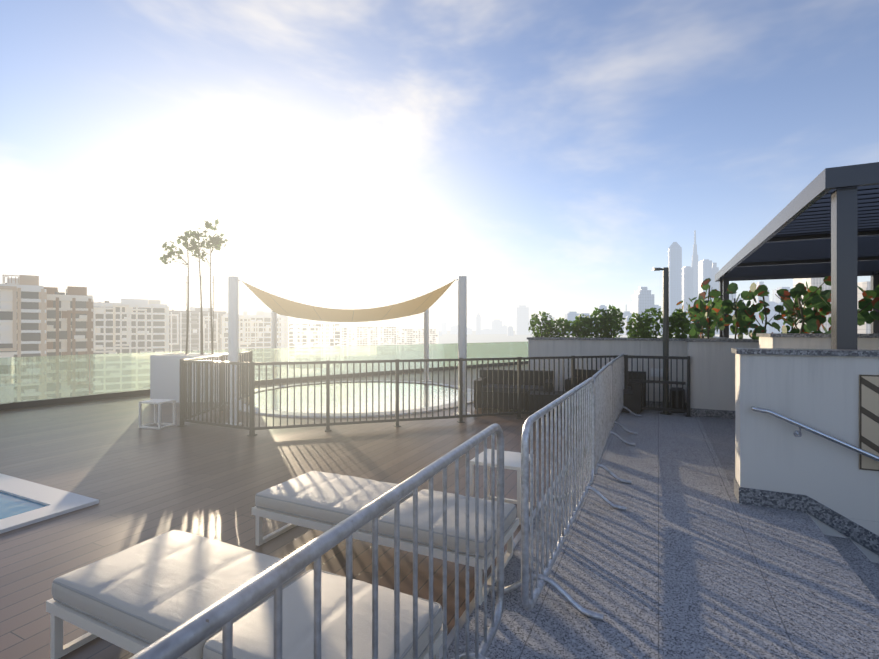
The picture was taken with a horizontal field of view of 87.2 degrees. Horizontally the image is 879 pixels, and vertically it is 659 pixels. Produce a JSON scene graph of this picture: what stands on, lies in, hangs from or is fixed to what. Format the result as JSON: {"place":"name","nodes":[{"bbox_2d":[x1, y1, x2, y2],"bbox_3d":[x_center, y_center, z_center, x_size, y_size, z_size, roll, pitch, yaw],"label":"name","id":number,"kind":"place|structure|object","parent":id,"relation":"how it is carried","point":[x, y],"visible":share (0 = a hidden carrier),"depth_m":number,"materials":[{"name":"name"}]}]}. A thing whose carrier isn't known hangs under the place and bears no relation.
{"place":"outdoors","nodes":[
{"label":"outdoors","id":0,"kind":"place"},
{"bbox_2d":[159,219,227,354],"bbox_3d":[-5.436,-0.957,10.372,1.466,3.139,0.951,0,0,-10],"label":"slim tree","id":1,"kind":"object","parent":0,"point":[217,239],"depth_m":10.31,"materials":[{"name":"green plant"}]},
{"bbox_2d":[0,0,878,330],"label":"sky","id":2,"kind":"structure","parent":0,"point":[550,156],"materials":[{"name":"blue"}]},
{"bbox_2d":[288,330,751,377],"bbox_3d":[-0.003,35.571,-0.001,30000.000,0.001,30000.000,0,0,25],"label":"street level ground","id":3,"kind":"structure","parent":0,"point":[449,338],"depth_m":1493.29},
{"bbox_2d":[0,283,40,401],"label":"building","id":4,"kind":"structure","parent":3,"relation":"on","point":[6,315],"depth_m":140.80,"materials":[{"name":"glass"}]},
{"bbox_2d":[0,278,45,403],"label":"apartment block","id":5,"kind":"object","parent":3,"relation":"on","point":[6,326],"depth_m":138.30,"materials":[{"name":"beige concrete"}]},
{"bbox_2d":[0,275,46,401],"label":"apartment block a-frames","id":6,"kind":"object","parent":5,"relation":"attached to","point":[27,280],"depth_m":139.23,"materials":[{"name":"beige concrete"}]},
{"bbox_2d":[47,289,92,398],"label":"apartment block","id":7,"kind":"structure","parent":3,"relation":"on","point":[65,300],"depth_m":152.17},
{"bbox_2d":[47,292,87,397],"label":"apartment block glazing","id":8,"kind":"structure","parent":7,"relation":"attached to","point":[51,314],"depth_m":151.87,"materials":[{"name":"grey glass"}]},
{"bbox_2d":[44,286,92,397],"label":"apartment block frames","id":9,"kind":"structure","parent":7,"relation":"attached to","point":[71,290],"depth_m":153.17,"materials":[{"name":"brown"}]},
{"bbox_2d":[93,299,168,392],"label":"apartment block","id":10,"kind":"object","parent":3,"relation":"on","point":[140,303],"depth_m":219.95,"materials":[{"name":"beige concrete"}]},
{"bbox_2d":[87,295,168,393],"bbox_3d":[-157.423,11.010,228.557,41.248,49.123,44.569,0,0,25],"label":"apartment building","id":11,"kind":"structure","parent":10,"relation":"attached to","point":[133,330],"depth_m":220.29,"materials":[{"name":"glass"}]},
{"bbox_2d":[169,309,224,352],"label":"apartment block glazing","id":12,"kind":"object","parent":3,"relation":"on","point":[183,330],"depth_m":302.86,"materials":[{"name":"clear glass"}]},
{"bbox_2d":[169,308,227,352],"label":"apartment block","id":13,"kind":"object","parent":3,"relation":"on","point":[198,310],"depth_m":302.70,"materials":[{"name":"grey concrete"}]},
{"bbox_2d":[169,307,227,352],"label":"apartment block frames","id":14,"kind":"object","parent":13,"relation":"attached to","point":[204,320],"depth_m":303.65,"materials":[{"name":"beige"}]},
{"bbox_2d":[223,312,287,377],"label":"apartment building","id":15,"kind":"structure","parent":3,"relation":"on","point":[282,327],"depth_m":314.57,"materials":[{"name":"beige concrete"}]},
{"bbox_2d":[222,311,287,379],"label":"apartment block frames","id":16,"kind":"object","parent":15,"relation":"attached to","point":[252,329],"depth_m":311.44,"materials":[{"name":"beige"}]},
{"bbox_2d":[224,318,285,379],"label":"apartment block glazing","id":17,"kind":"object","parent":15,"relation":"attached to","point":[260,339],"depth_m":313.72,"materials":[{"name":"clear glass"}]},
{"bbox_2d":[288,320,341,367],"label":"apartment block","id":18,"kind":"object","parent":3,"relation":"on","point":[324,323],"depth_m":423.83,"materials":[{"name":"beige concrete"}]},
{"bbox_2d":[289,321,339,368],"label":"apartment block glazing","id":19,"kind":"object","parent":18,"relation":"attached to","point":[311,340],"depth_m":422.94,"materials":[{"name":"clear glass"}]},
{"bbox_2d":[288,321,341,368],"bbox_3d":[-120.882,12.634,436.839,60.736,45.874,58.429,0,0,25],"label":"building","id":20,"kind":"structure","parent":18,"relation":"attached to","point":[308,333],"depth_m":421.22,"materials":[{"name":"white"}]},
{"bbox_2d":[342,328,346,357],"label":"apartment block glazing","id":21,"kind":"object","parent":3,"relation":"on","point":[345,329],"depth_m":569.16,"materials":[{"name":"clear glass"}]},
{"bbox_2d":[342,326,347,356],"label":"apartment building","id":22,"kind":"structure","parent":3,"relation":"on","point":[344,337],"depth_m":568.08,"materials":[{"name":"white concrete"}]},
{"bbox_2d":[343,327,347,355],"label":"apartment block frames","id":23,"kind":"object","parent":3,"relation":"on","point":[343,340],"depth_m":567.64,"materials":[{"name":"grey"}]},
{"bbox_2d":[342,324,395,354],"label":"apartment block","id":24,"kind":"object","parent":3,"relation":"on","point":[374,325],"depth_m":641.84,"materials":[{"name":"white concrete"}]},
{"bbox_2d":[348,323,396,354],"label":"apartment block frames","id":25,"kind":"object","parent":24,"relation":"attached to","point":[370,340],"depth_m":641.46,"materials":[{"name":"grey"}]},
{"bbox_2d":[348,325,395,354],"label":"apartment block glazing","id":26,"kind":"object","parent":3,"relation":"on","point":[385,339],"depth_m":643.11,"materials":[{"name":"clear glass"}]},
{"bbox_2d":[397,327,437,350],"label":"building","id":27,"kind":"structure","parent":3,"relation":"on","point":[405,338],"depth_m":760.06,"materials":[{"name":"beige concrete"}]},
{"bbox_2d":[397,326,437,350],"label":"apartment block frames","id":28,"kind":"object","parent":27,"relation":"attached to","point":[421,335],"depth_m":759.75,"materials":[{"name":"white"}]},
{"bbox_2d":[397,327,437,350],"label":"apartment block glazing","id":29,"kind":"object","parent":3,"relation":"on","point":[408,331],"depth_m":760.96,"materials":[{"name":"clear glass"}]},
{"bbox_2d":[389,305,554,335],"bbox_3d":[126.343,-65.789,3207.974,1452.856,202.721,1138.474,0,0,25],"label":"distant buildings","id":30,"kind":"structure","parent":3,"relation":"on","point":[522,322],"depth_m":3183.24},
{"bbox_2d":[558,230,792,334],"bbox_3d":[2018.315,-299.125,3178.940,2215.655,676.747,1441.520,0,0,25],"label":"skyscrapers","id":31,"kind":"structure","parent":3,"relation":"on","point":[675,269],"depth_m":3331.55,"materials":[{"name":"blue glass"}]},
{"bbox_3d":[21.893,18.881,7.333,56.700,33.380,72.000,0,0,25],"label":"building roof","id":32,"kind":"object","parent":3,"relation":"on","visible":0},
{"bbox_2d":[0,364,581,658],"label":"deck boards","id":33,"kind":"object","parent":32,"relation":"on","point":[145,484],"depth_m":5.00,"materials":[{"name":"brown wood"}]},
{"bbox_2d":[0,492,46,518],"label":"pool water","id":34,"kind":"structure","parent":33,"relation":"on","point":[11,505],"depth_m":4.09,"materials":[{"name":"teal liquid"}]},
{"bbox_2d":[0,473,98,533],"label":"pool coping","id":35,"kind":"object","parent":33,"relation":"on","point":[57,502],"depth_m":4.16,"materials":[{"name":"white stone"}]},
{"bbox_2d":[139,399,175,428],"bbox_3d":[-4.564,1.361,7.470,0.400,0.420,0.320,0,0,13],"label":"side table","id":36,"kind":"object","parent":33,"relation":"on","point":[155,402],"depth_m":7.38,"materials":[{"name":"beige"}]},
{"bbox_2d":[150,353,248,402],"bbox_3d":[-5.305,1.061,10.364,1.850,1.020,0.800,0,0,-5],"label":"white planter","id":37,"kind":"object","parent":33,"relation":"on","point":[164,376],"depth_m":9.93,"materials":[{"name":"beige"}]},
{"bbox_2d":[46,598,442,658],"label":"lounger frame","id":38,"kind":"object","parent":33,"relation":"on","point":[61,612],"depth_m":2.10,"materials":[{"name":"white metal"}]},
{"bbox_2d":[52,530,305,658],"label":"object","id":39,"kind":"object","parent":38,"relation":"on","point":[172,580],"depth_m":2.18,"materials":[{"name":"white fabric"}]},
{"bbox_2d":[53,530,305,658],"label":"cushion piping","id":40,"kind":"object","parent":39,"relation":"attached to","point":[111,606],"depth_m":2.07,"materials":[{"name":"white fabric"}]},
{"bbox_2d":[203,570,442,658],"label":"lounger cushion","id":41,"kind":"object","parent":38,"relation":"on","point":[253,634],"depth_m":1.86,"materials":[{"name":"beige"}]},
{"bbox_2d":[204,569,441,658],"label":"cushion piping","id":42,"kind":"object","parent":41,"relation":"attached to","point":[404,654],"depth_m":1.94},
{"bbox_2d":[0,361,527,410],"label":"parapet curb","id":43,"kind":"structure","parent":33,"relation":"on","point":[32,403],"depth_m":10.85,"materials":[{"name":"grey concrete"}]},
{"bbox_2d":[0,341,527,403],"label":"glass balustrade","id":44,"kind":"object","parent":43,"relation":"on","point":[487,350],"depth_m":13.28,"materials":[{"name":"clear glass"}]},
{"bbox_2d":[225,276,470,425],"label":"shade sail posts","id":45,"kind":"object","parent":33,"relation":"on","point":[233,318],"depth_m":8.52,"materials":[{"name":"beige metal"}]},
{"bbox_2d":[227,380,473,417],"bbox_3d":[-1.940,1.556,11.095,5.800,0.030,5.800,0,0,25],"label":"spa coping","id":46,"kind":"object","parent":33,"relation":"on","point":[311,415],"depth_m":8.71,"materials":[{"name":"white stone"}]},
{"bbox_2d":[241,382,457,412],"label":"spa water","id":47,"kind":"structure","parent":46,"relation":"in","point":[318,398],"depth_m":10.59,"materials":[{"name":"white liquid"}]},
{"bbox_2d":[252,506,518,604],"bbox_3d":[-0.413,1.439,3.291,1.820,0.265,0.660,0,0,25],"label":"lounger frame","id":48,"kind":"object","parent":33,"relation":"on","point":[294,521],"depth_m":3.04,"materials":[{"name":"white metal"}]},
{"bbox_2d":[255,471,412,530],"bbox_3d":[-0.759,1.240,3.455,1.045,0.129,0.644,0,0,25],"label":"lounger cushion","id":49,"kind":"object","parent":48,"relation":"on","point":[344,493],"depth_m":3.33,"materials":[{"name":"white fabric"}]},
{"bbox_2d":[256,471,412,531],"bbox_3d":[-0.759,1.254,3.455,1.038,0.091,0.637,0,0,25],"label":"cushion piping","id":50,"kind":"object","parent":49,"relation":"attached to","point":[316,508],"depth_m":3.19,"materials":[{"name":"white fabric"}]},
{"bbox_2d":[378,489,516,555],"bbox_3d":[0.068,1.239,3.063,0.745,0.131,0.644,0,0,25],"label":"lounger cushion","id":51,"kind":"object","parent":48,"relation":"on","point":[406,512],"depth_m":2.91,"materials":[{"name":"beige"}]},
{"bbox_2d":[378,489,515,557],"bbox_3d":[0.068,1.254,3.063,0.738,0.091,0.637,0,0,25],"label":"cushion piping","id":52,"kind":"object","parent":51,"relation":"attached to","point":[505,518],"depth_m":2.79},
{"bbox_2d":[177,351,624,435],"bbox_3d":[-0.698,1.026,8.042,8.047,1.090,3.326,0,0,12],"label":"metal fence","id":53,"kind":"object","parent":33,"relation":"on","point":[186,415],"depth_m":7.47,"materials":[{"name":"grey metal"}]},
{"bbox_2d":[470,449,533,524],"bbox_3d":[0.547,1.341,4.009,0.440,0.460,0.440,0,0,25],"label":"white side table","id":54,"kind":"object","parent":33,"relation":"on","point":[512,460],"depth_m":3.91,"materials":[{"name":"beige"}]},
{"bbox_2d":[439,441,581,658],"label":"deck edge trim","id":55,"kind":"structure","parent":33,"relation":"on","point":[462,621],"depth_m":2.58,"materials":[{"name":"silver metal"}]},
{"bbox_2d":[474,369,645,416],"bbox_3d":[2.397,1.206,9.074,3.451,0.730,1.638,0,0,-2],"label":"outdoor sofa","id":56,"kind":"object","parent":33,"relation":"on","point":[632,402],"depth_m":8.97,"materials":[{"name":"grey"}]},
{"bbox_2d":[481,383,632,393],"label":"rattan lounge cushions","id":57,"kind":"object","parent":56,"relation":"on","point":[629,390],"depth_m":9.01,"materials":[{"name":"grey fabric"}]},
{"bbox_2d":[825,535,878,600],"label":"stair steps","id":58,"kind":"structure","parent":32,"relation":"on","point":[862,566],"depth_m":3.46,"materials":[{"name":"stone"}]},
{"bbox_2d":[442,410,878,658],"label":"granite paving","id":59,"kind":"structure","parent":0,"point":[686,555],"depth_m":2.94,"materials":[{"name":"grey stone"}]},
{"bbox_2d":[129,423,503,658],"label":"crowd barrier","id":60,"kind":"object","parent":59,"relation":"on","point":[192,632],"depth_m":1.32,"materials":[{"name":"silver metal"}]},
{"bbox_2d":[487,377,626,620],"bbox_3d":[0.953,1.010,3.385,0.681,1.116,2.438,0,0,25],"label":"crowd barrier","id":61,"kind":"object","parent":59,"relation":"on","point":[587,387],"depth_m":2.85,"materials":[{"name":"silver metal"}]},
{"bbox_2d":[576,361,635,483],"bbox_3d":[1.994,1.010,5.592,0.687,1.116,2.438,0,0,25],"label":"crowd barrier","id":62,"kind":"object","parent":59,"relation":"on","point":[603,380],"depth_m":5.37,"materials":[{"name":"silver metal"}]},
{"bbox_2d":[611,354,641,433],"bbox_3d":[3.001,1.010,7.749,0.671,1.116,2.318,0,0,25],"label":"crowd barrier","id":63,"kind":"object","parent":59,"relation":"on","point":[618,376],"depth_m":7.74,"materials":[{"name":"silver metal"}]},
{"bbox_2d":[625,355,691,416],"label":"metal gate","id":64,"kind":"structure","parent":59,"relation":"on","point":[665,382],"depth_m":8.51,"materials":[{"name":"grey metal"}]},
{"bbox_2d":[652,267,671,414],"bbox_3d":[4.134,0.211,8.596,0.341,2.720,0.193,0,0,10],"label":"lamp post","id":65,"kind":"object","parent":59,"relation":"on","point":[665,311],"depth_m":8.55,"materials":[{"name":"grey metal"}]},
{"bbox_2d":[669,387,684,412],"bbox_3d":[4.511,1.336,8.760,0.273,0.470,0.280,0,0,25],"label":"black bin","id":66,"kind":"object","parent":59,"relation":"on","point":[674,397],"depth_m":8.66,"materials":[{"name":"black plastic"}]},
{"bbox_2d":[528,337,878,562],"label":"rendered planter walls","id":67,"kind":"structure","parent":59,"relation":"on","point":[819,393],"depth_m":4.05,"materials":[{"name":"white paint"}]},
{"bbox_2d":[651,368,662,376],"bbox_3d":[4.295,0.851,9.122,0.220,0.160,0.020,0,0,25],"label":"notice plate","id":68,"kind":"object","parent":67,"relation":"attached to","point":[657,372],"depth_m":9.11,"materials":[{"name":"white"}]},
{"bbox_2d":[527,333,878,356],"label":"granite caps","id":69,"kind":"object","parent":67,"relation":"on","point":[819,352],"depth_m":5.60,"materials":[{"name":"grey stone"}]},
{"bbox_2d":[674,276,878,339],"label":"sea grape","id":70,"kind":"object","parent":69,"relation":"on","point":[819,299],"depth_m":8.10,"materials":[{"name":"green plant"}]},
{"bbox_2d":[646,401,878,555],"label":"baseboard","id":71,"kind":"structure","parent":67,"relation":"attached to","point":[855,532],"depth_m":3.98,"materials":[{"name":"grey stone"}]},
{"bbox_2d":[751,406,878,461],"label":"stair handrail","id":72,"kind":"object","parent":67,"relation":"attached to","point":[796,433],"depth_m":3.87,"materials":[{"name":"silver metal"}]},
{"bbox_2d":[859,374,878,469],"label":"wall sign","id":73,"kind":"object","parent":67,"relation":"attached to","point":[870,403],"depth_m":3.77,"materials":[{"name":"beige"}]},
{"bbox_2d":[860,375,878,470],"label":"sign frame","id":74,"kind":"object","parent":73,"relation":"attached to","point":[869,414],"depth_m":3.78,"materials":[{"name":"black metal"}]},
{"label":"planter soil","id":75,"kind":"structure","parent":67,"relation":"in","visible":0},
{"bbox_2d":[528,305,690,337],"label":"planter shrub leaves","id":76,"kind":"object","parent":75,"relation":"on","point":[587,327],"depth_m":9.82,"materials":[{"name":"green plant"}]},
{"bbox_2d":[541,328,682,337],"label":"shrub stems","id":77,"kind":"object","parent":75,"relation":"on","point":[597,330],"depth_m":9.90,"materials":[{"name":"brown plant"}]},
{"bbox_2d":[715,162,878,349],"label":"steel pergola","id":78,"kind":"object","parent":59,"relation":"on","point":[824,223],"depth_m":5.45,"materials":[{"name":"grey metal"}]},
{"bbox_2d":[793,278,870,333],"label":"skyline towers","id":79,"kind":"structure","parent":0,"point":[865,328],"depth_m":1439.47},
{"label":"sail turnbuckles","id":80,"kind":"structure","parent":0,"visible":0},
{"bbox_2d":[242,280,454,321],"bbox_3d":[-2.070,-0.557,11.461,4.296,0.758,6.491,0,0,-14],"label":"shade sail","id":81,"kind":"object","parent":80,"relation":"attached to","point":[290,308],"depth_m":9.25,"materials":[{"name":"fabric"}]}
]}

